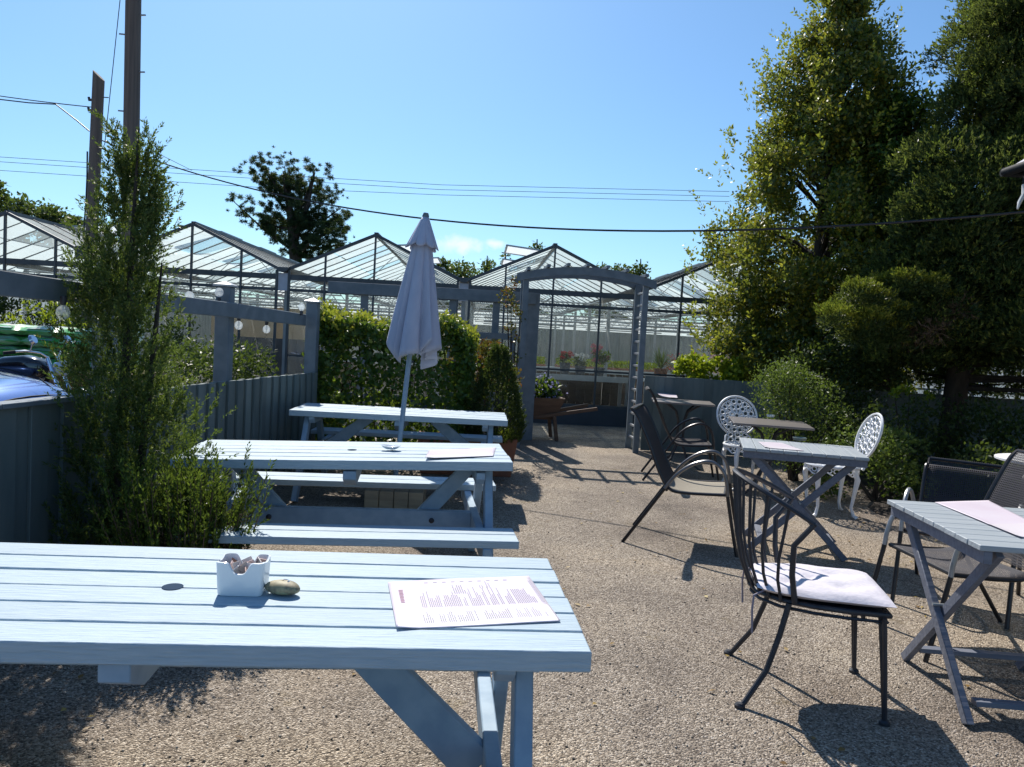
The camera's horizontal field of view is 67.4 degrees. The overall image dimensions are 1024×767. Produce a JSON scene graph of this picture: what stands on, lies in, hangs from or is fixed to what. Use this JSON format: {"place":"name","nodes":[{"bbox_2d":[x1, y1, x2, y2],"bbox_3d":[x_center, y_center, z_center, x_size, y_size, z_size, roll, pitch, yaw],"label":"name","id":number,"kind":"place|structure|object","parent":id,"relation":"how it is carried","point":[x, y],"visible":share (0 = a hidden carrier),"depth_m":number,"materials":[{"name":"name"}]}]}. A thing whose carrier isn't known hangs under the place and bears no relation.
{"place":"outdoors","nodes":[
{"label":"outdoors","id":0,"kind":"place"},
{"bbox_2d":[0,344,33,355],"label":"compost sack","id":1,"kind":"object","parent":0,"point":[8,347],"visible":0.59,"depth_m":9.93,"materials":[{"name":"green plastic"}]},
{"bbox_2d":[0,334,36,345],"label":"compost sack","id":2,"kind":"object","parent":1,"relation":"on","point":[5,339],"visible":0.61,"depth_m":9.87,"materials":[{"name":"green plastic"}]},
{"bbox_2d":[0,323,36,334],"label":"compost sack","id":3,"kind":"object","parent":2,"relation":"on","point":[10,329],"visible":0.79,"depth_m":9.86,"materials":[{"name":"green plastic"}]},
{"bbox_2d":[42,357,76,365],"bbox_3d":[-6.089,-0.279,10.202,0.490,0.148,0.720,3,3,-2],"label":"compost sack","id":4,"kind":"object","parent":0,"point":[53,360],"visible":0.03,"depth_m":9.93,"materials":[{"name":"green plastic"}]},
{"bbox_2d":[23,347,75,357],"bbox_3d":[-6.051,-0.414,10.184,0.490,0.148,0.720,3,3,2],"label":"compost sack","id":5,"kind":"object","parent":4,"relation":"on","point":[44,350],"visible":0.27,"depth_m":9.87,"materials":[{"name":"green plastic"}]},
{"bbox_2d":[21,336,78,347],"bbox_3d":[-6.050,-0.549,10.158,0.490,0.148,0.720,3,3,-2],"label":"compost sack","id":6,"kind":"object","parent":5,"relation":"on","point":[39,343],"visible":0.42,"depth_m":9.85,"materials":[{"name":"green plastic"}]},
{"bbox_2d":[21,326,75,336],"bbox_3d":[-6.059,-0.689,10.182,0.490,0.148,0.720,3,3,1],"label":"compost sack","id":7,"kind":"object","parent":6,"relation":"on","point":[39,330],"visible":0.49,"depth_m":9.87,"materials":[{"name":"green plastic"}]},
{"bbox_2d":[0,170,728,201],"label":"power line","id":8,"kind":"object","parent":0,"point":[404,193],"visible":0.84,"depth_m":39.47,"materials":[{"name":"black metal"}]},
{"bbox_2d":[5,157,728,191],"bbox_3d":[-8.184,-10.680,38.968,39.385,0.867,0.267,3,3,-5],"label":"power line","id":9,"kind":"object","parent":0,"point":[405,182],"visible":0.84,"depth_m":39.50,"materials":[{"name":"black metal"}]},
{"bbox_2d":[8,162,728,196],"bbox_3d":[-8.186,-10.440,38.983,39.400,0.849,0.267,3,3,-5],"label":"power line","id":10,"kind":"object","parent":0,"point":[402,187],"visible":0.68,"depth_m":39.47,"materials":[{"name":"black metal"}]},
{"bbox_2d":[0,0,1011,350],"label":"sky","id":11,"kind":"structure","parent":0,"point":[619,96],"materials":[{"name":"blue"}]},
{"bbox_2d":[0,358,1023,766],"bbox_3d":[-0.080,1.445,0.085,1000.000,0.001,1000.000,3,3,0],"label":"ground","id":12,"kind":"structure","parent":0,"point":[596,462],"depth_m":3.35,"materials":[{"name":"beige gravel"}]},
{"bbox_2d":[0,180,21,240],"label":"broadleaf tree","id":13,"kind":"object","parent":12,"relation":"on","point":[4,197],"visible":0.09,"depth_m":28.11,"materials":[{"name":"green plant"}]},
{"bbox_2d":[0,311,41,346],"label":"spiraea shrub","id":14,"kind":"object","parent":12,"relation":"on","point":[21,320],"visible":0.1,"depth_m":11.04,"materials":[{"name":"green plant"}]},
{"bbox_2d":[2,191,61,245],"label":"broadleaf tree","id":15,"kind":"object","parent":12,"relation":"on","point":[24,206],"visible":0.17,"depth_m":29.51,"materials":[{"name":"green plant"}]},
{"bbox_2d":[0,368,70,400],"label":"parked car","id":16,"kind":"object","parent":12,"relation":"on","point":[13,386],"visible":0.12,"depth_m":6.55,"materials":[{"name":"blue paint"}]},
{"bbox_2d":[0,296,83,379],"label":"dark hedge","id":17,"kind":"object","parent":12,"relation":"on","point":[9,304],"visible":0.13,"depth_m":12.43,"materials":[{"name":"green plant"}]},
{"bbox_2d":[0,335,83,392],"bbox_3d":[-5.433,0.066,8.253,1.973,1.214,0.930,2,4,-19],"label":"parked car","id":18,"kind":"object","parent":12,"relation":"on","point":[29,364],"visible":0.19,"depth_m":8.19,"materials":[{"name":"metallic blue car paint"},{"name":"glass"},{"name":"black rubber"}]},
{"bbox_2d":[19,298,86,347],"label":"spiraea shrub","id":19,"kind":"object","parent":12,"relation":"on","point":[43,318],"visible":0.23,"depth_m":11.35,"materials":[{"name":"green plant"}]},
{"bbox_2d":[0,391,129,544],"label":"fence","id":20,"kind":"object","parent":12,"relation":"on","point":[29,485],"visible":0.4,"depth_m":3.79,"materials":[{"name":"wood"}]},
{"bbox_2d":[75,70,108,388],"bbox_3d":[-6.614,-2.256,12.083,0.399,5.259,0.245,3,3,0],"label":"telegraph pole","id":21,"kind":"object","parent":12,"relation":"on","point":[96,99],"visible":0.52,"depth_m":11.97,"materials":[{"name":"brown wood"}]},
{"bbox_2d":[0,99,89,131],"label":"telephone wire","id":22,"kind":"object","parent":21,"relation":"attached to","point":[49,104],"visible":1,"depth_m":12.41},
{"bbox_2d":[0,96,90,106],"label":"telephone wire","id":23,"kind":"object","parent":21,"relation":"attached to","point":[45,102],"visible":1,"depth_m":12.42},
{"bbox_2d":[42,370,166,388],"bbox_3d":[-5.968,0.160,10.246,2.300,0.726,0.940,3,3,0],"label":"pallet bench","id":24,"kind":"object","parent":12,"relation":"on","point":[79,384],"visible":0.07,"depth_m":10.09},
{"bbox_2d":[118,0,145,368],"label":"telegraph pole","id":25,"kind":"object","parent":12,"relation":"on","point":[132,77],"visible":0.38,"depth_m":11.68,"materials":[{"name":"brown wood"}]},
{"bbox_2d":[104,1,119,145],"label":"pole stay wire","id":26,"kind":"object","parent":25,"relation":"attached to","point":[112,68],"visible":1,"depth_m":11.84,"materials":[{"name":"grey metal"}]},
{"bbox_2d":[102,140,1023,231],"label":"overhead cable","id":27,"kind":"object","parent":25,"relation":"attached to","point":[910,221],"visible":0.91,"depth_m":7.77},
{"bbox_2d":[35,108,237,544],"bbox_3d":[-2.000,-0.141,4.117,1.058,2.525,0.974,3,3,0],"label":"juniper tree","id":28,"kind":"object","parent":12,"relation":"on","point":[148,209],"visible":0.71,"depth_m":4.01,"materials":[{"name":"green plant"}]},
{"bbox_2d":[0,266,322,389],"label":"pergola rail","id":29,"kind":"object","parent":12,"relation":"on","point":[226,310],"visible":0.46,"depth_m":6.10,"materials":[{"name":"blue paint"}]},
{"bbox_2d":[131,313,206,385],"bbox_3d":[-5.473,-0.382,11.689,1.618,1.707,1.280,3,3,0],"label":"mixed shrub","id":30,"kind":"object","parent":12,"relation":"on","point":[176,335],"visible":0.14,"depth_m":11.72,"materials":[{"name":"green plant"}]},
{"bbox_2d":[85,435,276,549],"bbox_3d":[-1.557,0.719,3.671,0.833,0.935,0.739,2,4,-25],"label":"heath shrub","id":31,"kind":"object","parent":12,"relation":"on","point":[193,508],"visible":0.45,"depth_m":3.55,"materials":[{"name":"green plant"}]},
{"bbox_2d":[154,334,287,385],"bbox_3d":[-3.056,0.140,8.006,1.608,1.364,1.327,3,3,0],"label":"dark conifer shrub","id":32,"kind":"object","parent":12,"relation":"on","point":[194,358],"visible":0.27,"depth_m":7.92,"materials":[{"name":"green plant"}]},
{"bbox_2d":[129,372,317,502],"bbox_3d":[-2.206,0.459,6.225,0.145,0.994,3.277,3,3,5],"label":"fence","id":33,"kind":"object","parent":12,"relation":"on","point":[264,405],"visible":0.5,"depth_m":6.40,"materials":[{"name":"wood"}]},
{"bbox_2d":[211,307,347,382],"bbox_3d":[-4.984,-0.709,16.442,2.870,1.840,0.095,3,3,-3],"label":"display board","id":34,"kind":"object","parent":12,"relation":"on","point":[252,328],"visible":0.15,"depth_m":16.36,"materials":[{"name":"white wood"}]},
{"bbox_2d":[233,336,335,380],"bbox_3d":[-4.388,-0.275,14.896,1.995,1.180,0.300,3,3,-2],"label":"dark screen","id":35,"kind":"object","parent":12,"relation":"on","point":[296,347],"visible":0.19,"depth_m":14.82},
{"bbox_2d":[0,542,591,766],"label":"picnic table","id":36,"kind":"object","parent":12,"relation":"on","point":[130,615],"visible":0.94,"depth_m":1.90,"materials":[{"name":"blue paint"}]},
{"bbox_2d":[216,553,270,596],"bbox_3d":[-0.712,0.506,2.038,0.124,0.091,0.090,3,3,-4],"label":"sugar caddy","id":37,"kind":"object","parent":36,"relation":"on","point":[247,576],"visible":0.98,"depth_m":2.00,"materials":[{"name":"ceramic"}]},
{"bbox_2d":[265,579,299,594],"bbox_3d":[-0.606,0.540,2.033,0.097,0.040,0.056,4,3,8],"label":"painted stone","id":38,"kind":"object","parent":36,"relation":"on","point":[283,587],"visible":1,"depth_m":2.01,"materials":[{"name":"beige stone"}]},
{"bbox_2d":[388,576,559,627],"bbox_3d":[-0.113,0.580,2.067,0.438,0.008,0.370,2,3,-15],"label":"menu","id":39,"kind":"object","parent":36,"relation":"on","point":[443,603],"visible":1,"depth_m":2.04,"materials":[{"name":"white paper"}]},
{"bbox_2d":[170,440,518,556],"bbox_3d":[-0.940,0.751,4.484,1.823,0.772,1.680,3,3,-7],"label":"picnic table","id":40,"kind":"object","parent":12,"relation":"on","point":[428,522],"visible":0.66,"depth_m":4.30,"materials":[{"name":"blue paint"}]},
{"bbox_2d":[425,448,495,457],"bbox_3d":[-0.273,0.400,4.441,0.621,0.008,0.283,1,4,-35],"label":"menu","id":41,"kind":"object","parent":40,"relation":"on","point":[470,452],"visible":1,"depth_m":4.43,"materials":[{"name":"white paper"}]},
{"bbox_2d":[301,296,480,442],"bbox_3d":[-1.285,0.020,8.351,1.885,1.845,1.036,3,3,0],"label":"hedge","id":42,"kind":"object","parent":12,"relation":"on","point":[346,329],"visible":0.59,"depth_m":8.06,"materials":[{"name":"green plant"}]},
{"bbox_2d":[338,357,443,395],"bbox_3d":[-2.725,-0.122,16.927,2.412,0.859,1.023,3,3,-2],"label":"plant staging","id":43,"kind":"object","parent":12,"relation":"on","point":[412,384],"visible":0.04,"depth_m":17.30,"materials":[{"name":"metal"}]},
{"bbox_2d":[364,474,425,508],"bbox_3d":[-0.976,0.894,6.487,0.475,0.250,0.440,3,3,-3],"label":"umbrella base","id":44,"kind":"object","parent":12,"relation":"on","point":[394,498],"visible":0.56,"depth_m":6.27,"materials":[{"name":"concrete"}]},
{"bbox_2d":[386,212,441,474],"bbox_3d":[-0.835,-0.292,6.530,0.473,2.329,0.489,3,3,0],"label":"garden umbrella","id":45,"kind":"object","parent":44,"relation":"on","point":[414,327],"visible":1,"depth_m":6.45,"materials":[{"name":"white fabric"}]},
{"bbox_2d":[289,403,507,501],"bbox_3d":[-1.006,0.618,6.951,1.876,0.741,1.680,3,3,-3],"label":"picnic table","id":46,"kind":"object","parent":12,"relation":"on","point":[437,419],"visible":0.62,"depth_m":6.90,"materials":[{"name":"blue paint"}]},
{"bbox_2d":[328,281,539,440],"bbox_3d":[-1.143,-0.310,10.940,2.985,2.110,0.156,3,3,-2],"label":"timber frame","id":47,"kind":"object","parent":12,"relation":"on","point":[452,295],"visible":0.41,"depth_m":10.88,"materials":[{"name":"blue paint"}]},
{"bbox_2d":[418,431,517,476],"bbox_3d":[-0.482,0.748,8.159,1.038,0.400,0.399,3,3,-4],"label":"plant trough","id":48,"kind":"object","parent":12,"relation":"on","point":[508,448],"visible":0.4,"depth_m":7.99,"materials":[{"name":"ceramic"}]},
{"bbox_2d":[465,341,527,443],"bbox_3d":[-0.157,0.078,8.128,0.711,1.075,0.690,3,3,0],"label":"dwarf conifer","id":49,"kind":"object","parent":48,"relation":"on","point":[500,355],"visible":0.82,"depth_m":8.01,"materials":[{"name":"green plant"}]},
{"bbox_2d":[440,337,524,428],"bbox_3d":[-0.349,0.141,9.018,0.956,1.532,0.862,1,4,-26],"label":"photinia shrub","id":50,"kind":"object","parent":12,"relation":"on","point":[484,349],"visible":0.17,"depth_m":8.93,"materials":[{"name":"green plant"}]},
{"bbox_2d":[496,275,525,426],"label":"climbing rose","id":51,"kind":"object","parent":12,"relation":"on","point":[516,361],"visible":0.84,"depth_m":10.19,"materials":[{"name":"green plant"}]},
{"bbox_2d":[0,210,1023,427],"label":"greenhouse","id":52,"kind":"object","parent":12,"relation":"on","point":[271,274],"visible":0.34,"depth_m":15.83,"materials":[{"name":"clear glass"}]},
{"bbox_2d":[53,463,1002,763],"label":"fallen leaves","id":53,"kind":"object","parent":12,"relation":"on","point":[575,603],"visible":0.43,"depth_m":3.74,"materials":[{"name":"brown plant"}]},
{"bbox_2d":[484,397,597,440],"bbox_3d":[0.374,0.508,11.304,1.648,0.637,0.644,3,3,-8],"label":"wheelbarrow","id":54,"kind":"object","parent":12,"relation":"on","point":[549,409],"visible":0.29,"depth_m":11.10,"materials":[{"name":"brown wood"}]},
{"bbox_2d":[533,372,567,397],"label":"hydrangea","id":55,"kind":"object","parent":54,"relation":"in","point":[547,388],"visible":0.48,"depth_m":11.17,"materials":[{"name":"green plant"}]},
{"bbox_2d":[434,360,674,404],"bbox_3d":[0.924,0.016,17.985,5.500,0.859,1.223,3,3,-2],"label":"plant staging","id":56,"kind":"object","parent":12,"relation":"on","point":[592,374],"visible":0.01,"depth_m":18.48,"materials":[{"name":"metal"}]},
{"bbox_2d":[441,351,546,365],"bbox_3d":[-0.446,-0.584,17.904,2.447,0.264,0.948,3,3,-2],"label":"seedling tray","id":57,"kind":"object","parent":56,"relation":"on","point":[540,359],"visible":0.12,"depth_m":17.59,"materials":[{"name":"plant"}]},
{"bbox_2d":[555,357,658,371],"bbox_3d":[2.247,-0.441,18.020,2.457,0.262,0.958,3,3,-2],"label":"seedling tray","id":58,"kind":"object","parent":56,"relation":"on","point":[618,366],"visible":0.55,"depth_m":17.75,"materials":[{"name":"plant"}]},
{"bbox_2d":[645,345,673,376],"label":"cordyline plant","id":59,"kind":"object","parent":56,"relation":"on","point":[660,362],"visible":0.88,"depth_m":14.04,"materials":[{"name":"green plant"}]},
{"bbox_2d":[487,373,627,406],"bbox_3d":[0.780,0.235,14.132,2.700,0.859,0.823,3,3,-2],"label":"plant staging","id":60,"kind":"object","parent":12,"relation":"on","point":[614,390],"visible":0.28,"depth_m":14.42,"materials":[{"name":"metal"}]},
{"bbox_2d":[557,351,573,374],"bbox_3d":[0.958,-0.373,13.927,0.319,0.465,0.292,3,3,0],"label":"flower pot","id":61,"kind":"object","parent":60,"relation":"on","point":[564,356],"visible":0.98,"depth_m":13.85,"materials":[{"name":"green plant"}]},
{"bbox_2d":[572,353,588,374],"bbox_3d":[1.236,-0.342,13.888,0.308,0.437,0.312,3,3,0],"label":"flower pot","id":62,"kind":"object","parent":60,"relation":"on","point":[579,361],"visible":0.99,"depth_m":13.83,"materials":[{"name":"green plant"}]},
{"bbox_2d":[590,343,610,375],"bbox_3d":[1.599,-0.419,13.972,0.450,0.621,0.296,6,5,44],"label":"flower pot","id":63,"kind":"object","parent":60,"relation":"on","point":[603,358],"visible":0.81,"depth_m":13.94,"materials":[{"name":"green plant"}]},
{"bbox_2d":[514,263,656,452],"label":"garden arch","id":64,"kind":"structure","parent":12,"relation":"on","point":[643,283],"depth_m":10.24,"materials":[{"name":"blue paint"}]},
{"bbox_2d":[621,403,737,556],"bbox_3d":[1.303,0.692,5.787,0.851,0.998,0.605,4,4,17],"label":"garden armchair","id":65,"kind":"object","parent":12,"relation":"on","point":[672,481],"visible":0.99,"depth_m":5.76,"materials":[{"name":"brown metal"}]},
{"bbox_2d":[641,386,719,480],"bbox_3d":[1.868,0.565,8.482,0.851,0.998,0.605,4,3,8],"label":"garden armchair","id":66,"kind":"object","parent":12,"relation":"on","point":[685,442],"visible":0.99,"depth_m":8.26,"materials":[{"name":"brown metal"}]},
{"bbox_2d":[652,398,715,470],"bbox_3d":[2.059,0.621,9.396,0.720,0.811,0.620,4,3,8],"label":"bistro table","id":67,"kind":"object","parent":12,"relation":"on","point":[693,403],"visible":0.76,"depth_m":9.32,"materials":[{"name":"black metal"}]},
{"bbox_2d":[671,350,749,380],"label":"lime shrub","id":68,"kind":"object","parent":12,"relation":"on","point":[732,368],"visible":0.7,"depth_m":10.79,"materials":[{"name":"green plant"}]},
{"bbox_2d":[640,375,796,455],"bbox_3d":[2.841,0.461,10.567,2.084,1.034,0.082,3,3,3],"label":"fence","id":69,"kind":"object","parent":12,"relation":"on","point":[715,392],"visible":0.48,"depth_m":10.55,"materials":[{"name":"wood"}]},
{"bbox_2d":[716,395,769,490],"bbox_3d":[2.482,0.628,8.214,0.491,0.958,0.634,3,3,-6],"label":"cast iron chair","id":70,"kind":"object","parent":12,"relation":"on","point":[728,445],"visible":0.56,"depth_m":8.40,"materials":[{"name":"white metal"}]},
{"bbox_2d":[729,416,814,493],"bbox_3d":[2.622,0.770,7.900,0.760,0.751,0.740,4,3,12],"label":"bistro table","id":71,"kind":"object","parent":12,"relation":"on","point":[786,425],"visible":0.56,"depth_m":7.79,"materials":[{"name":"black metal"}]},
{"bbox_2d":[740,354,857,480],"bbox_3d":[3.212,0.394,8.841,1.293,1.444,1.202,3,3,0],"label":"grey green shrub","id":72,"kind":"object","parent":12,"relation":"on","point":[785,373],"visible":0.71,"depth_m":8.63,"materials":[{"name":"green plant"}]},
{"bbox_2d":[739,437,869,561],"bbox_3d":[2.126,0.852,5.753,0.840,0.759,0.664,4,3,14],"label":"folding table","id":73,"kind":"object","parent":12,"relation":"on","point":[850,458],"visible":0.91,"depth_m":5.51,"materials":[{"name":"grey paint"}]},
{"bbox_2d":[759,442,803,450],"bbox_3d":[1.957,0.460,5.691,0.259,0.008,0.424,3,3,0],"label":"menu","id":74,"kind":"object","parent":73,"relation":"on","point":[775,445],"visible":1,"depth_m":5.67,"materials":[{"name":"white paper"}]},
{"bbox_2d":[724,468,892,726],"bbox_3d":[1.258,0.860,3.328,0.648,0.936,0.596,4,3,11],"label":"wrought iron chair","id":75,"kind":"object","parent":12,"relation":"on","point":[882,615],"visible":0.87,"depth_m":3.15,"materials":[{"name":"black metal"}]},
{"bbox_2d":[741,563,896,632],"bbox_3d":[1.297,0.937,3.324,0.547,0.216,0.477,4,3,11],"label":"seat cushion","id":76,"kind":"object","parent":75,"relation":"on","point":[839,586],"visible":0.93,"depth_m":3.21,"materials":[{"name":"white fabric"}]},
{"bbox_2d":[679,0,950,400],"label":"holly tree","id":77,"kind":"object","parent":12,"relation":"on","point":[822,127],"visible":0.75,"depth_m":10.86,"materials":[{"name":"green plant"}]},
{"bbox_2d":[802,413,883,519],"bbox_3d":[3.006,0.726,7.041,0.634,0.958,0.491,3,3,3],"label":"cast iron chair","id":78,"kind":"object","parent":12,"relation":"on","point":[866,438],"visible":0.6,"depth_m":6.94,"materials":[{"name":"white metal"}]},
{"bbox_2d":[775,326,919,464],"bbox_3d":[4.143,0.174,9.625,1.799,1.898,1.378,3,3,0],"label":"dark shrub","id":79,"kind":"object","parent":12,"relation":"on","point":[856,372],"visible":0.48,"depth_m":9.54,"materials":[{"name":"green plant"}]},
{"bbox_2d":[802,420,940,501],"bbox_3d":[3.675,0.790,7.791,1.407,0.835,1.069,3,3,0],"label":"ivy shrub","id":80,"kind":"object","parent":12,"relation":"on","point":[888,448],"visible":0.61,"depth_m":7.66,"materials":[{"name":"green plant"}]},
{"bbox_2d":[811,81,963,390],"bbox_3d":[5.322,-1.575,10.811,2.083,5.361,2.237,1,4,-35],"label":"broadleaf tree","id":81,"kind":"object","parent":12,"relation":"on","point":[898,117],"visible":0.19,"depth_m":10.49,"materials":[{"name":"green plant"}]},
{"bbox_2d":[785,461,1017,557],"bbox_3d":[6.368,1.244,8.867,6.246,0.140,6.400,3,3,0],"label":"planting bed","id":82,"kind":"object","parent":12,"relation":"on","point":[881,506],"visible":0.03,"depth_m":7.95,"materials":[{"name":"soil"}]},
{"bbox_2d":[888,382,936,480],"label":"lime seedling","id":83,"kind":"object","parent":12,"relation":"on","point":[907,389],"visible":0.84,"depth_m":8.61,"materials":[{"name":"green plant"}]},
{"bbox_2d":[805,387,1023,464],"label":"fence","id":84,"kind":"object","parent":12,"relation":"on","point":[891,401],"visible":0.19,"depth_m":10.40,"materials":[{"name":"wood"}]},
{"bbox_2d":[811,0,1023,470],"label":"cypress tree","id":85,"kind":"object","parent":12,"relation":"on","point":[952,314],"visible":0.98,"depth_m":8.81,"materials":[{"name":"green plant"}]},
{"bbox_2d":[843,390,1023,496],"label":"dark shrub","id":86,"kind":"object","parent":12,"relation":"on","point":[959,434],"visible":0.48,"depth_m":8.28,"materials":[{"name":"green plant"}]},
{"bbox_2d":[861,449,1023,662],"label":"garden armchair","id":87,"kind":"object","parent":12,"relation":"on","point":[951,571],"visible":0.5,"depth_m":4.12,"materials":[{"name":"brown metal"}]},
{"bbox_2d":[887,499,1023,724],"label":"folding table","id":88,"kind":"object","parent":12,"relation":"on","point":[986,545],"visible":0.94,"depth_m":3.29,"materials":[{"name":"grey paint"}]},
{"bbox_2d":[936,500,1023,536],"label":"menu","id":89,"kind":"object","parent":88,"relation":"on","point":[992,513],"visible":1,"depth_m":3.54,"materials":[{"name":"white paper"}]},
{"bbox_2d":[890,457,1023,628],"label":"garden armchair","id":90,"kind":"object","parent":12,"relation":"on","point":[928,464],"visible":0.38,"depth_m":4.91,"materials":[{"name":"black fabric"}]},
{"bbox_2d":[948,434,1023,506],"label":"dark shrub","id":91,"kind":"object","parent":12,"relation":"on","point":[977,451],"visible":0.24,"depth_m":7.07,"materials":[{"name":"green plant"}]},
{"bbox_2d":[983,394,1023,487],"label":"dark shrub","id":92,"kind":"object","parent":12,"relation":"on","point":[1011,436],"visible":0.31,"depth_m":7.80,"materials":[{"name":"green plant"}]},
{"bbox_2d":[994,453,1023,463],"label":"garden table","id":93,"kind":"object","parent":12,"relation":"on","point":[1002,456],"visible":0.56,"depth_m":6.15,"materials":[{"name":"white paint"}]},
{"bbox_2d":[999,159,1023,208],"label":"cafe building","id":94,"kind":"structure","parent":12,"relation":"on","point":[1016,170],"depth_m":5.47,"materials":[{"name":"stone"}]},
{"label":"field","id":95,"kind":"structure","parent":0,"visible":0},
{"bbox_2d":[23,197,77,278],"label":"broadleaf tree","id":96,"kind":"object","parent":95,"relation":"on","point":[56,215],"visible":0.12,"depth_m":30.50,"materials":[{"name":"green plant"}]},
{"bbox_2d":[58,214,85,278],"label":"broadleaf tree","id":97,"kind":"object","parent":95,"relation":"on","point":[79,219],"visible":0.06,"depth_m":32.50,"materials":[{"name":"green plant"}]},
{"bbox_2d":[225,145,354,299],"bbox_3d":[-10.400,-6.099,36.034,6.497,9.722,4.488,3,3,0],"label":"pine tree","id":98,"kind":"object","parent":95,"relation":"on","point":[297,222],"visible":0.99,"depth_m":35.35,"materials":[{"name":"green plant"}]},
{"bbox_2d":[436,256,477,354],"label":"spruce tree","id":99,"kind":"object","parent":95,"relation":"on","point":[445,262],"visible":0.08,"depth_m":35.60,"materials":[{"name":"green plant"}]},
{"bbox_2d":[445,259,492,309],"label":"broadleaf tree","id":100,"kind":"object","parent":95,"relation":"on","point":[462,269],"visible":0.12,"depth_m":37.30,"materials":[{"name":"green plant"}]},
{"bbox_2d":[477,256,509,326],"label":"spruce tree","id":101,"kind":"object","parent":95,"relation":"on","point":[484,268],"visible":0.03,"depth_m":39.55,"materials":[{"name":"green plant"}]},
{"bbox_2d":[460,252,556,357],"bbox_3d":[-0.198,-3.362,35.998,7.442,5.926,7.200,3,3,0],"label":"spruce tree","id":102,"kind":"object","parent":95,"relation":"on","point":[504,256],"visible":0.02,"depth_m":35.43,"materials":[{"name":"green plant"}]},
{"bbox_2d":[512,239,567,339],"bbox_3d":[0.873,-4.155,39.759,7.353,6.632,6.282,3,3,0],"label":"spruce tree","id":103,"kind":"object","parent":95,"relation":"on","point":[539,246],"visible":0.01,"depth_m":39.61,"materials":[{"name":"green plant"}]},
{"bbox_2d":[541,262,629,355],"bbox_3d":[4.055,-3.066,35.946,5.598,5.274,6.020,3,3,0],"label":"spruce tree","id":104,"kind":"object","parent":95,"relation":"on","point":[602,266],"depth_m":35.13,"materials":[{"name":"green plant"}]},
{"bbox_2d":[592,262,639,340],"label":"broadleaf tree","id":105,"kind":"object","parent":95,"relation":"on","point":[617,268],"visible":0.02,"depth_m":37.51,"materials":[{"name":"green plant"}]},
{"bbox_2d":[603,259,681,356],"bbox_3d":[5.679,-3.147,36.545,6.356,5.642,6.273,3,3,0],"label":"spruce tree","id":106,"kind":"object","parent":95,"relation":"on","point":[640,272],"visible":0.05,"depth_m":36.64,"materials":[{"name":"green plant"}]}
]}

